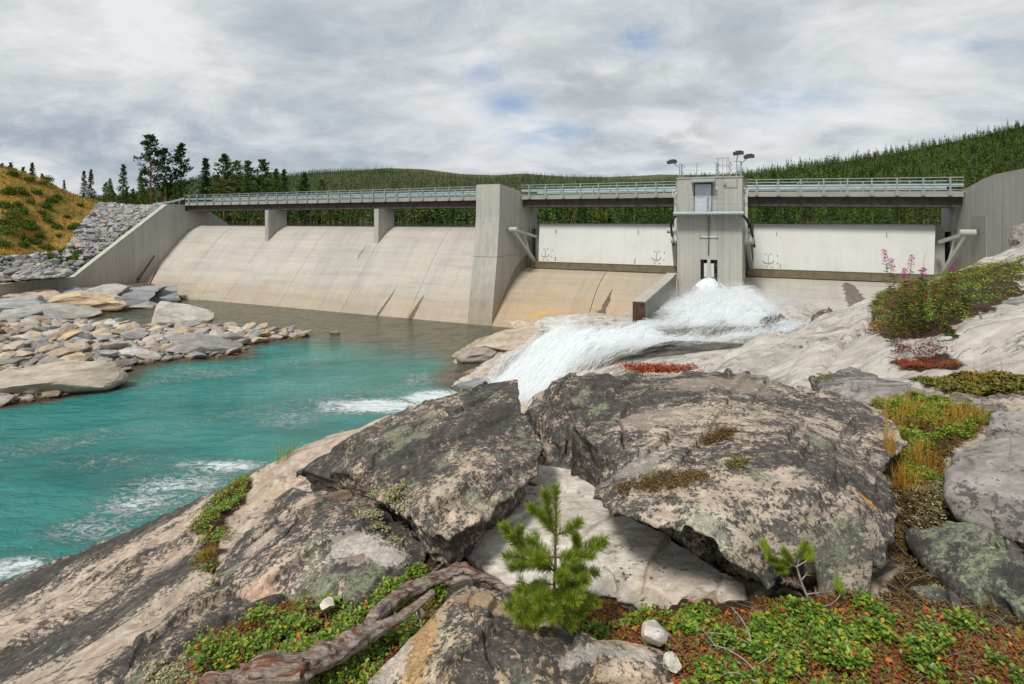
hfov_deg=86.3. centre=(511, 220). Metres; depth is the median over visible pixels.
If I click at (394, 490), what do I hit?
moss
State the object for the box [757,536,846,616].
pine sapling
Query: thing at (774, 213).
conifer
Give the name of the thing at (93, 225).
rip rap stone
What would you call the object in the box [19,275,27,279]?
rip rap stone
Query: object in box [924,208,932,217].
conifer
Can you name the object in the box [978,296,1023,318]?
ledge
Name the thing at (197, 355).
beach stone
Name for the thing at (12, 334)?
beach stone
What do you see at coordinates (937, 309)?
fireweed
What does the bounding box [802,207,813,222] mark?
conifer
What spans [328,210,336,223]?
conifer
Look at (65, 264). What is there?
rip rap stone
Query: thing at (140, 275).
drift log
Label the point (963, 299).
fireweed
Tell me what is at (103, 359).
beach stone
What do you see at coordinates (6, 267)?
rip rap stone
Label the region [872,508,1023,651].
moss
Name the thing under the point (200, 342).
boulder
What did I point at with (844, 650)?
ground cover
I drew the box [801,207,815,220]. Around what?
conifer
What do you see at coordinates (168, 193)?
young conifer
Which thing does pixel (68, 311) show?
shore rock
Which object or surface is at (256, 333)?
beach stone
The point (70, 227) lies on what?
bush
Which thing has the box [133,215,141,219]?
rip rap stone
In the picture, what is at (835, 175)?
conifer
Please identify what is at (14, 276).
rip rap stone
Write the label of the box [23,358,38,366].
beach stone
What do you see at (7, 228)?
bush
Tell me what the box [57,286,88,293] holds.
shore rock
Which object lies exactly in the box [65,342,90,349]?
beach stone
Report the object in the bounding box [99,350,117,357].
beach stone
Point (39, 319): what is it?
beach stone
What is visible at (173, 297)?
shore rock
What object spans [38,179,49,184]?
bush
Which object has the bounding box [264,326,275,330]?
beach stone
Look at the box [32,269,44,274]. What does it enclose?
rip rap stone
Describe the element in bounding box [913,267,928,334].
fireweed
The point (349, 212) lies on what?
conifer
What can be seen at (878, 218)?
conifer
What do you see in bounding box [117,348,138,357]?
boulder
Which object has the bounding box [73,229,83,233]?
rip rap stone
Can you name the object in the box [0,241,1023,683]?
ground
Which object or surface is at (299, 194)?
conifer
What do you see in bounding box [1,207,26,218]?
bush
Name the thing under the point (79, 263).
rip rap stone
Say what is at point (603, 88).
sky
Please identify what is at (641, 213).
conifer
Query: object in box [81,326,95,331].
beach stone
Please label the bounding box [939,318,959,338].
fireweed
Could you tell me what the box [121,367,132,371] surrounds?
beach stone
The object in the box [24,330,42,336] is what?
beach stone
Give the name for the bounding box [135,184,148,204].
young conifer
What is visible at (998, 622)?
twigs
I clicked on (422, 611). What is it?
loose stone
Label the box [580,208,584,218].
conifer
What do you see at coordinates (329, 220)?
conifer
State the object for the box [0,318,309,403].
pebbles
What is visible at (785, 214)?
conifer
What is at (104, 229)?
rip rap stone
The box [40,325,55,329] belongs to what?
beach stone
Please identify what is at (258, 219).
conifer
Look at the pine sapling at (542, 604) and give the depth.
2.10 m
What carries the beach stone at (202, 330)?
on the riverbank
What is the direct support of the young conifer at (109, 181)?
on the hillside
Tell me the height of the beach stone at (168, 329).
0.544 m
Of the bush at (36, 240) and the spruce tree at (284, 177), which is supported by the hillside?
the bush at (36, 240)
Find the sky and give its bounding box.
[0,0,1023,197]
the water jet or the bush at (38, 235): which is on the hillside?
the bush at (38, 235)
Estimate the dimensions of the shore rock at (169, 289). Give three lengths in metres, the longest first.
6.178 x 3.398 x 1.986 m
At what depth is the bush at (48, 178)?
78.38 m
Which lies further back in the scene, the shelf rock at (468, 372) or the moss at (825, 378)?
the shelf rock at (468, 372)
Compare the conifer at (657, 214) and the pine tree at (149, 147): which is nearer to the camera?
the pine tree at (149, 147)
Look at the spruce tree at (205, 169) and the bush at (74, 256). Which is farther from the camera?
the spruce tree at (205, 169)
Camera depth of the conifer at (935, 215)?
177.96 m
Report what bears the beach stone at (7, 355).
on the riverbank
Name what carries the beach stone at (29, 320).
on the riverbank
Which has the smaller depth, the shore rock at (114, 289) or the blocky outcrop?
the blocky outcrop
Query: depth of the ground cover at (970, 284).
12.49 m
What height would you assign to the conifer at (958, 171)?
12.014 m
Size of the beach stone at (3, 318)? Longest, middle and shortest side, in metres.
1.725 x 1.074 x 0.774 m
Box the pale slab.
[465,485,746,610]
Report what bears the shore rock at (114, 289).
on the riverbank
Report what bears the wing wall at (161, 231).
on the riverbank
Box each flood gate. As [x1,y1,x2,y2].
[508,222,676,272]
[745,219,976,281]
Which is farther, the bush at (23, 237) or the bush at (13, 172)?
the bush at (13, 172)
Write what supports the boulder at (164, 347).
on the riverbank
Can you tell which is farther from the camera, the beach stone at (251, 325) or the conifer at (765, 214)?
the conifer at (765, 214)
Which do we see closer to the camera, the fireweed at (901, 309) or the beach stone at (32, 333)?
the fireweed at (901, 309)
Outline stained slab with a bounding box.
[213,487,426,609]
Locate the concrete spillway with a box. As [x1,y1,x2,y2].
[145,225,474,323]
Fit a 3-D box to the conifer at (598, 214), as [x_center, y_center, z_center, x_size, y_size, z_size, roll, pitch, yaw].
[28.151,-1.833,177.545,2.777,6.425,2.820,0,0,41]
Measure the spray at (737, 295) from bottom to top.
4.522 m
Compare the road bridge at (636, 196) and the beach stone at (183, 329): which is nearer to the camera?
the beach stone at (183, 329)
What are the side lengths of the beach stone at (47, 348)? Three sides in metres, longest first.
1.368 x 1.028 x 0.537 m
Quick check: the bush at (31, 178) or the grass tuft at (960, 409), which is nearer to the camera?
the grass tuft at (960, 409)
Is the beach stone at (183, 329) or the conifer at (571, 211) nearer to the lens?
the beach stone at (183, 329)
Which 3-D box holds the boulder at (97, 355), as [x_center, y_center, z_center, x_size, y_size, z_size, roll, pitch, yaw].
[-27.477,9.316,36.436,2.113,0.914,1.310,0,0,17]
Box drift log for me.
[135,255,154,282]
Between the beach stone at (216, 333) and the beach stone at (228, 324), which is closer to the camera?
the beach stone at (216, 333)
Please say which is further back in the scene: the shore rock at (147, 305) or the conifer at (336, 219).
the conifer at (336, 219)
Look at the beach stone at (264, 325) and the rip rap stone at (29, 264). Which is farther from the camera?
the rip rap stone at (29, 264)
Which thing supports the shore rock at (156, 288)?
on the riverbank
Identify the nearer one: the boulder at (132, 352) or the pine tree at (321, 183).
the boulder at (132, 352)
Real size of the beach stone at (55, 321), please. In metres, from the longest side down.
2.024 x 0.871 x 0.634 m
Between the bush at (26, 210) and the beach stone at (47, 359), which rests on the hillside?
the bush at (26, 210)
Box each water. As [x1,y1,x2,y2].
[0,300,511,582]
[228,223,948,231]
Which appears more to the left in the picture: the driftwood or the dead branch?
the driftwood
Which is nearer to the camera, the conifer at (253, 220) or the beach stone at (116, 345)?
the beach stone at (116, 345)
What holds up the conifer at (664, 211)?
on the hills at (827, 220)
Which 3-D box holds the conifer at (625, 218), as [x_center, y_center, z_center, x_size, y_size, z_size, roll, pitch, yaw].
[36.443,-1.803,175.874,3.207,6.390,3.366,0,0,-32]
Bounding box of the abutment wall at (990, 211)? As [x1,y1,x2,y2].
[942,169,1023,272]
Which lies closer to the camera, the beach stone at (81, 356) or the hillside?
the beach stone at (81, 356)
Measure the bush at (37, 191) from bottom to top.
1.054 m
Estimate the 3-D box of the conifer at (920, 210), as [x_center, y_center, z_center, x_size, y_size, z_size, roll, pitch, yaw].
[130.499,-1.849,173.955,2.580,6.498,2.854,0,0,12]
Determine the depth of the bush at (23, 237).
66.87 m
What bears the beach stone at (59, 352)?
on the riverbank
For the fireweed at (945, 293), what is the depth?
8.59 m
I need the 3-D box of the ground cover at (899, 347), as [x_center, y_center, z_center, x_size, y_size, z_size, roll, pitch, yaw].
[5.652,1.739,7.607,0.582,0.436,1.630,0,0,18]
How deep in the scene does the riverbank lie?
46.57 m
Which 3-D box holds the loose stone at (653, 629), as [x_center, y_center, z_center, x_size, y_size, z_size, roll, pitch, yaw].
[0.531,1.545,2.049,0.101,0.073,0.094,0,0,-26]
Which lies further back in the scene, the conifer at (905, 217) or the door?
the conifer at (905, 217)
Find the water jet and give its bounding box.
[683,278,720,296]
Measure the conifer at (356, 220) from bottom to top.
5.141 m
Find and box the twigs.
[211,392,1023,683]
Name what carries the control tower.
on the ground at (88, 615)
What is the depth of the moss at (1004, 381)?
5.12 m
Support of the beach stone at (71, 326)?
on the riverbank
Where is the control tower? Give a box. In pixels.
[667,150,755,298]
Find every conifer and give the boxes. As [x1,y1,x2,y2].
[100,182,110,202]
[106,178,116,199]
[108,184,118,201]
[108,188,117,202]
[122,186,134,204]
[127,188,136,204]
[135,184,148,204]
[147,188,157,204]
[157,191,167,201]
[161,142,202,210]
[163,182,171,203]
[170,187,181,204]
[217,183,231,213]
[221,212,234,223]
[222,159,264,224]
[231,190,245,223]
[249,194,263,223]
[255,193,266,223]
[256,180,270,212]
[262,169,288,214]
[287,188,299,222]
[292,173,313,223]
[292,188,311,223]
[296,182,309,223]
[314,210,320,218]
[322,210,327,222]
[323,211,332,222]
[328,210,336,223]
[333,211,340,223]
[339,210,346,223]
[346,210,353,218]
[352,211,362,223]
[355,198,365,217]
[395,209,401,222]
[561,208,568,222]
[564,208,569,222]
[566,208,576,222]
[576,208,581,222]
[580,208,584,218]
[583,208,589,222]
[587,208,592,222]
[596,208,602,222]
[604,207,609,218]
[615,207,622,222]
[621,207,628,222]
[627,207,633,219]
[639,207,645,222]
[645,207,650,221]
[647,207,655,222]
[653,207,662,222]
[660,207,669,222]
[748,207,753,219]
[754,207,763,219]
[761,207,771,220]
[763,207,771,222]
[770,171,776,183]
[770,207,777,222]
[780,207,790,222]
[790,207,798,222]
[798,208,803,219]
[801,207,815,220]
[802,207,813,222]
[807,172,813,180]
[814,207,826,222]
[828,207,838,219]
[832,170,838,182]
[840,208,846,222]
[845,207,850,222]
[848,207,854,219]
[851,208,860,220]
[856,208,863,222]
[860,175,870,183]
[863,208,873,221]
[869,171,875,182]
[874,208,883,222]
[882,208,892,222]
[895,208,904,222]
[900,208,910,222]
[901,167,908,180]
[911,160,916,175]
[911,208,918,217]
[917,208,925,222]
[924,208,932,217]
[930,174,937,190]
[932,208,939,222]
[940,178,948,190]
[948,161,958,182]
[951,168,967,187]
[957,145,965,159]
[975,169,982,181]
[983,162,989,177]
[990,163,997,175]
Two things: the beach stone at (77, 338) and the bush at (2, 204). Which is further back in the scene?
the bush at (2, 204)
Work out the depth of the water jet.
40.18 m
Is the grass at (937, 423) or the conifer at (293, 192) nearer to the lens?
the grass at (937, 423)
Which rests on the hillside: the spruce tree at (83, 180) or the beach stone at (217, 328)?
the spruce tree at (83, 180)
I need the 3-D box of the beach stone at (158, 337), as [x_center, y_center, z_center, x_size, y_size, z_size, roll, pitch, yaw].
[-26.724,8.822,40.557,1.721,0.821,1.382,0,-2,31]
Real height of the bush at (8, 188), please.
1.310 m
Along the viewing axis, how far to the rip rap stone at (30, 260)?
63.45 m
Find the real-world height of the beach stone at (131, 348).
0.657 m
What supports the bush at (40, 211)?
on the hillside
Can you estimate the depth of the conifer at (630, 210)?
193.04 m
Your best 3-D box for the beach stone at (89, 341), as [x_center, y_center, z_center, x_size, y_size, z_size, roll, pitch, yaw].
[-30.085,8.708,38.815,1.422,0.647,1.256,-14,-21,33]
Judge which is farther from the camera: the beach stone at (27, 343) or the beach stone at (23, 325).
the beach stone at (23, 325)
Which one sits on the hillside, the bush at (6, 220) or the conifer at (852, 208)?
the bush at (6, 220)
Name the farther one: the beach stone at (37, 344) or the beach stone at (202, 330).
the beach stone at (202, 330)
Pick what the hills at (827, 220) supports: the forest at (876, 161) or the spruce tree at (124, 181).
the forest at (876, 161)
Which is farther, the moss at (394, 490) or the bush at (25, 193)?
the bush at (25, 193)
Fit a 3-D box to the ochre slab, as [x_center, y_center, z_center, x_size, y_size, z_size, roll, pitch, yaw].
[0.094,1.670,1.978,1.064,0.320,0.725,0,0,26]
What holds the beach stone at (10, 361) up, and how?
on the riverbank
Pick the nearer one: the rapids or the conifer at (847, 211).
the rapids
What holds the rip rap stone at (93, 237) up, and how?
on the hillside
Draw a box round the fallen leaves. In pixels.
[214,594,1011,677]
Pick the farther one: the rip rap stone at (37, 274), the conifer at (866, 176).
the conifer at (866, 176)
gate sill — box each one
[492,267,676,327]
[745,276,901,310]
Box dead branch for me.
[700,607,779,683]
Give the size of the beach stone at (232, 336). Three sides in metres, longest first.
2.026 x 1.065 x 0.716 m
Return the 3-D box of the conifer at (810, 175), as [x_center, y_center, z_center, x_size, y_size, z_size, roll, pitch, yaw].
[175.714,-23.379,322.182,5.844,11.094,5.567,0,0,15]
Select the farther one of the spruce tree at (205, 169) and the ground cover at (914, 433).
the spruce tree at (205, 169)
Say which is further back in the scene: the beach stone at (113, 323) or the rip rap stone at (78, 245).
the rip rap stone at (78, 245)
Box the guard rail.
[153,197,184,204]
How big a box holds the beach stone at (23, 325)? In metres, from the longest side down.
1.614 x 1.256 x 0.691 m
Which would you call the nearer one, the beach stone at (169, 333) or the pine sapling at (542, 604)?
the pine sapling at (542, 604)
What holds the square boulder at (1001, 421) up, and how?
on the ground at (88, 615)
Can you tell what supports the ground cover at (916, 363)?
on the ground at (88, 615)
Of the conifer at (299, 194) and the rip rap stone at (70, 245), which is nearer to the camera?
the rip rap stone at (70, 245)
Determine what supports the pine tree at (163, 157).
on the hillside
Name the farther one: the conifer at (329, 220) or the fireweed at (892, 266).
the conifer at (329, 220)
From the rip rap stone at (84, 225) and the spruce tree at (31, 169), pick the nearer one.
the rip rap stone at (84, 225)
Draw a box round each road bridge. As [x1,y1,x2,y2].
[185,186,475,243]
[521,181,676,207]
[746,177,963,207]
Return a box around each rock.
[0,295,50,308]
[0,308,43,318]
[2,288,60,300]
[2,309,66,319]
[24,303,101,318]
[48,290,126,311]
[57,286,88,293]
[87,283,130,295]
[114,296,153,309]
[119,286,154,300]
[130,300,157,308]
[135,285,166,293]
[155,285,177,295]
[159,293,180,301]
[450,378,490,391]
[455,345,499,363]
[457,369,476,376]
[473,324,536,350]
[500,340,534,358]
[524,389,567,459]
[535,314,590,331]
[758,314,803,327]
[808,367,1008,414]
[910,583,962,609]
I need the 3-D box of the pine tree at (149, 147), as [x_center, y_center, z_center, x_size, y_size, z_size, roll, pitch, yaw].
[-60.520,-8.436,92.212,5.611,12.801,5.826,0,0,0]
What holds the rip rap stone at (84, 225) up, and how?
on the hillside
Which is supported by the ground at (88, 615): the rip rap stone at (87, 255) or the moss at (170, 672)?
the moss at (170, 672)
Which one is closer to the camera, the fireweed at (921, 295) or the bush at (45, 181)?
the fireweed at (921, 295)
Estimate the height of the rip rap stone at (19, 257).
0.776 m
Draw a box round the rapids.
[490,292,806,399]
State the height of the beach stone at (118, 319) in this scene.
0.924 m
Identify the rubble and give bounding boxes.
[0,205,160,280]
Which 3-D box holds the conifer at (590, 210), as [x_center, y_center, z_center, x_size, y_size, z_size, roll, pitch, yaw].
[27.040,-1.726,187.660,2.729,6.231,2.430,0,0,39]
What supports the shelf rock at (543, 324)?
on the ground at (88, 615)
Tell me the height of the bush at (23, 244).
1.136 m
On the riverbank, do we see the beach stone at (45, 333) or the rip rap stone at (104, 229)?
the beach stone at (45, 333)
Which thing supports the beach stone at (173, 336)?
on the riverbank
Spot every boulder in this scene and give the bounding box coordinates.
[0,360,128,393]
[92,352,113,358]
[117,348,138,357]
[151,301,214,324]
[153,343,175,352]
[173,332,242,353]
[330,331,340,334]
[539,368,907,595]
[903,521,1023,622]
[943,431,1023,549]
[986,410,1023,436]
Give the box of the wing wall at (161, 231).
[0,204,228,294]
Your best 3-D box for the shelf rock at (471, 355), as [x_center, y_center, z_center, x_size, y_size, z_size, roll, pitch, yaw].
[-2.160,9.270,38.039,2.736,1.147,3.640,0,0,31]
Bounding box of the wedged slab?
[528,465,601,500]
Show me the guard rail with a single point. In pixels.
(172, 201)
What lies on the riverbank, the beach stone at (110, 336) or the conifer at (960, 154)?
the beach stone at (110, 336)
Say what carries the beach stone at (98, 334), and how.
on the riverbank
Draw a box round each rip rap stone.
[0,275,10,282]
[2,265,13,269]
[3,268,18,274]
[11,274,20,281]
[12,255,25,259]
[12,261,20,265]
[17,265,28,270]
[19,271,32,276]
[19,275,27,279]
[23,263,34,266]
[24,258,34,262]
[29,253,39,258]
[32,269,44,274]
[32,272,42,278]
[44,271,57,274]
[48,258,60,264]
[51,250,59,256]
[62,261,71,266]
[64,270,71,276]
[66,243,74,246]
[70,237,80,242]
[72,260,84,265]
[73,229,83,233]
[74,242,85,247]
[77,223,88,227]
[82,218,90,222]
[82,254,92,257]
[87,223,97,227]
[89,234,99,240]
[101,227,107,233]
[120,227,127,232]
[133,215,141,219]
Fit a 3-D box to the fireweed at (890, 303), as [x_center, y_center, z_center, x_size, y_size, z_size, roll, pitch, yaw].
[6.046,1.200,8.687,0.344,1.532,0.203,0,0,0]
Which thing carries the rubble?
on the hillside
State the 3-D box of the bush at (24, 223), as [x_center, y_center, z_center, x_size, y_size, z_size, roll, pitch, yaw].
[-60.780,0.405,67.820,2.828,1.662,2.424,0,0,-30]
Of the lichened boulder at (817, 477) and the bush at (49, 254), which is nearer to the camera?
the lichened boulder at (817, 477)
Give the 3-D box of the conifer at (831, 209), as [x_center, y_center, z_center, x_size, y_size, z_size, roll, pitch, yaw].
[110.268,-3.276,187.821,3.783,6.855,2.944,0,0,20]
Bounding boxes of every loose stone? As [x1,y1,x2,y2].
[320,597,334,610]
[416,609,424,617]
[641,619,668,646]
[645,659,656,668]
[663,651,681,673]
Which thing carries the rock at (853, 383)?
on the ground at (88, 615)
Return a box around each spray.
[477,275,842,409]
[660,265,855,314]
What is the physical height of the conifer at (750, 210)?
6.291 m
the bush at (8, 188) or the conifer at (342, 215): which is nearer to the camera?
the bush at (8, 188)
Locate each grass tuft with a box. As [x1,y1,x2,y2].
[194,544,215,561]
[264,439,302,469]
[853,413,936,494]
[875,385,935,419]
[891,465,934,498]
[894,402,949,469]
[935,385,1004,423]
[958,360,1001,381]
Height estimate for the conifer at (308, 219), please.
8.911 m
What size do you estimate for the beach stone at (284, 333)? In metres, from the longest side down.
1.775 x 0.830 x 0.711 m
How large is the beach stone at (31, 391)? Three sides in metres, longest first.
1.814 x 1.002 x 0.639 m
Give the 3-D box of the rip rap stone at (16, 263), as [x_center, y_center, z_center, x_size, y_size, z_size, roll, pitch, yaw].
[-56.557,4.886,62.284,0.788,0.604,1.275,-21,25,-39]
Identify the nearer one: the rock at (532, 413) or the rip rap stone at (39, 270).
the rock at (532, 413)
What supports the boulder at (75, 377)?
on the riverbank
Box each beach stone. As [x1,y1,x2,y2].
[0,316,5,321]
[0,349,13,353]
[0,351,16,358]
[0,357,25,365]
[0,394,13,406]
[1,327,13,332]
[2,342,24,350]
[3,332,16,335]
[8,322,20,326]
[8,334,30,340]
[15,350,35,356]
[17,322,41,328]
[17,348,35,351]
[19,326,47,334]
[20,318,40,322]
[20,341,32,346]
[21,388,40,393]
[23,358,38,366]
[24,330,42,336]
[27,317,52,321]
[31,340,52,349]
[35,344,57,352]
[35,355,58,364]
[36,353,47,359]
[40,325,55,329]
[41,319,51,324]
[42,330,58,335]
[45,329,78,337]
[45,347,80,356]
[51,318,62,324]
[58,330,84,340]
[59,324,74,330]
[63,336,84,344]
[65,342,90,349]
[65,352,92,360]
[78,333,93,339]
[78,339,95,344]
[79,319,87,323]
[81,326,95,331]
[89,342,101,350]
[92,327,108,333]
[92,332,111,336]
[92,357,111,361]
[94,334,119,338]
[95,324,109,330]
[95,337,109,341]
[97,340,127,349]
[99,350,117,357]
[103,319,118,326]
[110,328,124,334]
[113,318,122,321]
[114,358,139,366]
[115,324,139,330]
[118,346,141,351]
[120,328,147,336]
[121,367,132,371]
[122,340,136,348]
[122,354,131,357]
[123,332,144,340]
[135,349,161,360]
[141,334,164,340]
[145,337,158,347]
[149,325,162,330]
[149,329,162,334]
[153,344,161,349]
[164,327,175,331]
[165,323,174,327]
[165,330,176,337]
[165,344,191,352]
[168,332,181,340]
[175,326,193,333]
[183,321,202,326]
[188,351,206,358]
[192,327,207,333]
[194,323,208,327]
[209,330,225,338]
[211,326,223,331]
[222,333,249,340]
[224,322,236,326]
[224,347,240,355]
[227,326,245,333]
[235,339,247,344]
[242,322,255,330]
[248,329,264,337]
[251,337,268,343]
[257,323,267,328]
[261,331,271,336]
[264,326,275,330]
[268,334,282,339]
[278,329,288,337]
[288,325,295,332]
[293,330,311,337]
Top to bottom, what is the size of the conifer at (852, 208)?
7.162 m
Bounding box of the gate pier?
[467,184,536,325]
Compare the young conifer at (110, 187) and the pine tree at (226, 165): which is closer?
the young conifer at (110, 187)
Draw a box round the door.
[694,183,712,211]
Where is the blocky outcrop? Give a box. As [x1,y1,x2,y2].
[1008,222,1023,248]
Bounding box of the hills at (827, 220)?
[591,126,1023,222]
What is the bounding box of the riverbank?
[0,283,281,404]
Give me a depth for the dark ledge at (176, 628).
2.35 m
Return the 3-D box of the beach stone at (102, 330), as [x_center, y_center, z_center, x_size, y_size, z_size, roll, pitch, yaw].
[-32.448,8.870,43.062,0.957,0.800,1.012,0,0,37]
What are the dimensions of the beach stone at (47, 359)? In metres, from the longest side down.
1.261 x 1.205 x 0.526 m
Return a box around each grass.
[859,389,993,485]
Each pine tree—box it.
[132,134,169,203]
[151,147,182,201]
[204,153,240,221]
[226,160,252,224]
[247,158,276,224]
[314,178,326,223]
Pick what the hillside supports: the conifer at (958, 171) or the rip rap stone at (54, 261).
the rip rap stone at (54, 261)
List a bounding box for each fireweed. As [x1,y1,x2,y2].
[881,249,901,343]
[884,298,898,346]
[889,258,902,340]
[895,291,909,341]
[897,268,911,340]
[902,276,914,337]
[904,255,915,337]
[910,287,923,337]
[913,256,927,335]
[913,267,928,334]
[919,290,932,333]
[929,283,942,327]
[936,276,950,320]
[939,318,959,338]
[943,265,955,307]
[946,269,960,319]
[957,292,970,315]
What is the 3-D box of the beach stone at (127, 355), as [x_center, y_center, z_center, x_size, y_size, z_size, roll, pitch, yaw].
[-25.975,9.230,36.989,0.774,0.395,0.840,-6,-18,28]
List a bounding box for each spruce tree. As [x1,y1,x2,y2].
[29,162,36,175]
[79,171,88,197]
[85,169,97,199]
[115,164,129,202]
[135,172,145,204]
[198,158,217,215]
[280,169,298,223]
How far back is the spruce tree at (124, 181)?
99.76 m
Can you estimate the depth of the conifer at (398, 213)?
168.93 m
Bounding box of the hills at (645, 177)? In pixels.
[155,168,734,222]
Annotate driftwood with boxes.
[199,560,512,683]
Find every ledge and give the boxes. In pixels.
[121,583,316,683]
[810,307,831,322]
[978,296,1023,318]
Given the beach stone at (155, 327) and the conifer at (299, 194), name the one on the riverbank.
the beach stone at (155, 327)
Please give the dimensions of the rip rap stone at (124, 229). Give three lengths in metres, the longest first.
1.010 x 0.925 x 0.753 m
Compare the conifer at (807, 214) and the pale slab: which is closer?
the pale slab
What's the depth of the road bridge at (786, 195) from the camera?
44.13 m
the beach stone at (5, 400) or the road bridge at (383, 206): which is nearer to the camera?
the beach stone at (5, 400)
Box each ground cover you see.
[178,561,452,683]
[180,470,259,591]
[581,586,1023,683]
[619,360,707,374]
[863,390,1007,483]
[868,256,1023,333]
[887,355,964,368]
[890,334,952,362]
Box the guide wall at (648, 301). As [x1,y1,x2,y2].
[633,273,676,321]
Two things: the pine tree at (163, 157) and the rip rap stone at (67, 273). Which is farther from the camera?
the pine tree at (163, 157)
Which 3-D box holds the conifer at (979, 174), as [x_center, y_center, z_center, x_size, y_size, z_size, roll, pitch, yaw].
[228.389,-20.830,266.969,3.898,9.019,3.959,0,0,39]
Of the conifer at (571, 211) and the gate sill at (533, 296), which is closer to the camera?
the gate sill at (533, 296)
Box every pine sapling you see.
[496,481,611,633]
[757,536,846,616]
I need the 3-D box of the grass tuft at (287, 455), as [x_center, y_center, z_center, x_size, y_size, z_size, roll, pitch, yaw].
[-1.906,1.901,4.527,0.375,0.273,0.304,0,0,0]
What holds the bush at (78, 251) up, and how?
on the hillside
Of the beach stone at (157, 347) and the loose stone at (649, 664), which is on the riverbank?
the beach stone at (157, 347)
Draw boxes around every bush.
[0,200,12,207]
[0,218,11,223]
[0,223,20,233]
[0,238,12,246]
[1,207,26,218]
[2,185,17,192]
[5,169,20,175]
[10,184,26,192]
[11,217,35,229]
[12,199,23,204]
[16,206,29,213]
[18,234,30,240]
[18,239,30,247]
[19,190,29,195]
[22,175,35,181]
[22,217,37,223]
[24,198,34,203]
[29,238,40,243]
[30,187,43,194]
[33,232,46,238]
[37,209,48,213]
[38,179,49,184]
[38,201,52,207]
[39,242,53,249]
[41,175,54,181]
[42,216,52,222]
[44,251,56,257]
[45,196,57,201]
[51,223,62,228]
[54,194,62,198]
[66,224,75,229]
[68,252,81,260]
[71,249,81,254]
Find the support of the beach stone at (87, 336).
on the riverbank
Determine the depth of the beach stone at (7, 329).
41.44 m
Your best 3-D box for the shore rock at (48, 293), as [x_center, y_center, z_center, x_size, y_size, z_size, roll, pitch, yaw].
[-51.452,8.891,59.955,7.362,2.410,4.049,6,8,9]
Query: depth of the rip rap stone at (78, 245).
69.71 m
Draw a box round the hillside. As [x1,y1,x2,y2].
[0,168,146,282]
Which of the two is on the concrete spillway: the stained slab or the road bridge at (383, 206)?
the road bridge at (383, 206)
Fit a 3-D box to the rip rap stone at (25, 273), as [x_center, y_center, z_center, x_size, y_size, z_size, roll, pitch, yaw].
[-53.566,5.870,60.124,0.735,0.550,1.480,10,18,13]
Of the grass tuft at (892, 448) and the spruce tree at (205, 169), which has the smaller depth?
the grass tuft at (892, 448)
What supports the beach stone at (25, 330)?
on the riverbank
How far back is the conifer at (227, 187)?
120.62 m
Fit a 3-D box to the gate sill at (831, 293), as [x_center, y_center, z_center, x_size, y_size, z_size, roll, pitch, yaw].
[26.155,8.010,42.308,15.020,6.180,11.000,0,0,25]
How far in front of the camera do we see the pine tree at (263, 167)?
109.98 m
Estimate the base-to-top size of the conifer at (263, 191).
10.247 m
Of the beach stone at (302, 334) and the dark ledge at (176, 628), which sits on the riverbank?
the beach stone at (302, 334)
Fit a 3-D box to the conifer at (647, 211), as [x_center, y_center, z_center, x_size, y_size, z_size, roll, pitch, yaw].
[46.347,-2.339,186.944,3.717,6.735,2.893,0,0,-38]
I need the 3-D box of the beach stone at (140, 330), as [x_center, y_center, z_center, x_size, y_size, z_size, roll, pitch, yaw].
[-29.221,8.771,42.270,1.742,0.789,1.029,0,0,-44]
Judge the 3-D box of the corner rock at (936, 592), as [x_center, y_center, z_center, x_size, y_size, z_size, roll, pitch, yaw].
[1.758,1.701,2.303,0.224,0.312,0.246,0,0,0]
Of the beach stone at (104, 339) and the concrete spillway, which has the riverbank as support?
the beach stone at (104, 339)
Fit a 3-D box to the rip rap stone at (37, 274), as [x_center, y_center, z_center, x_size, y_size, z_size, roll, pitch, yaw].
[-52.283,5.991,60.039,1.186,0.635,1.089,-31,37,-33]
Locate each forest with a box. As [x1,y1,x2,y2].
[93,166,735,204]
[182,196,613,222]
[565,120,1023,222]
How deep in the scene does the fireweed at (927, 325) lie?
8.71 m
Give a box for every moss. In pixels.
[137,642,197,683]
[352,472,418,546]
[599,462,720,499]
[693,421,743,447]
[708,453,761,471]
[812,371,839,382]
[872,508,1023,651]
[876,393,987,532]
[896,478,949,536]
[906,370,1023,395]
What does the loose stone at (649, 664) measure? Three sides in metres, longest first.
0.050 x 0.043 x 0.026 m
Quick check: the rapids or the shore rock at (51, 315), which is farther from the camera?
the shore rock at (51, 315)
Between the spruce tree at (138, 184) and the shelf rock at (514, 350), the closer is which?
the shelf rock at (514, 350)
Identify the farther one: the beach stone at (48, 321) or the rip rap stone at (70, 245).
the rip rap stone at (70, 245)
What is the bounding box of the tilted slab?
[296,379,543,566]
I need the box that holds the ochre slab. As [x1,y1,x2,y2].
[367,585,683,683]
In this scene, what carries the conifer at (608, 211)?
on the hills at (827, 220)

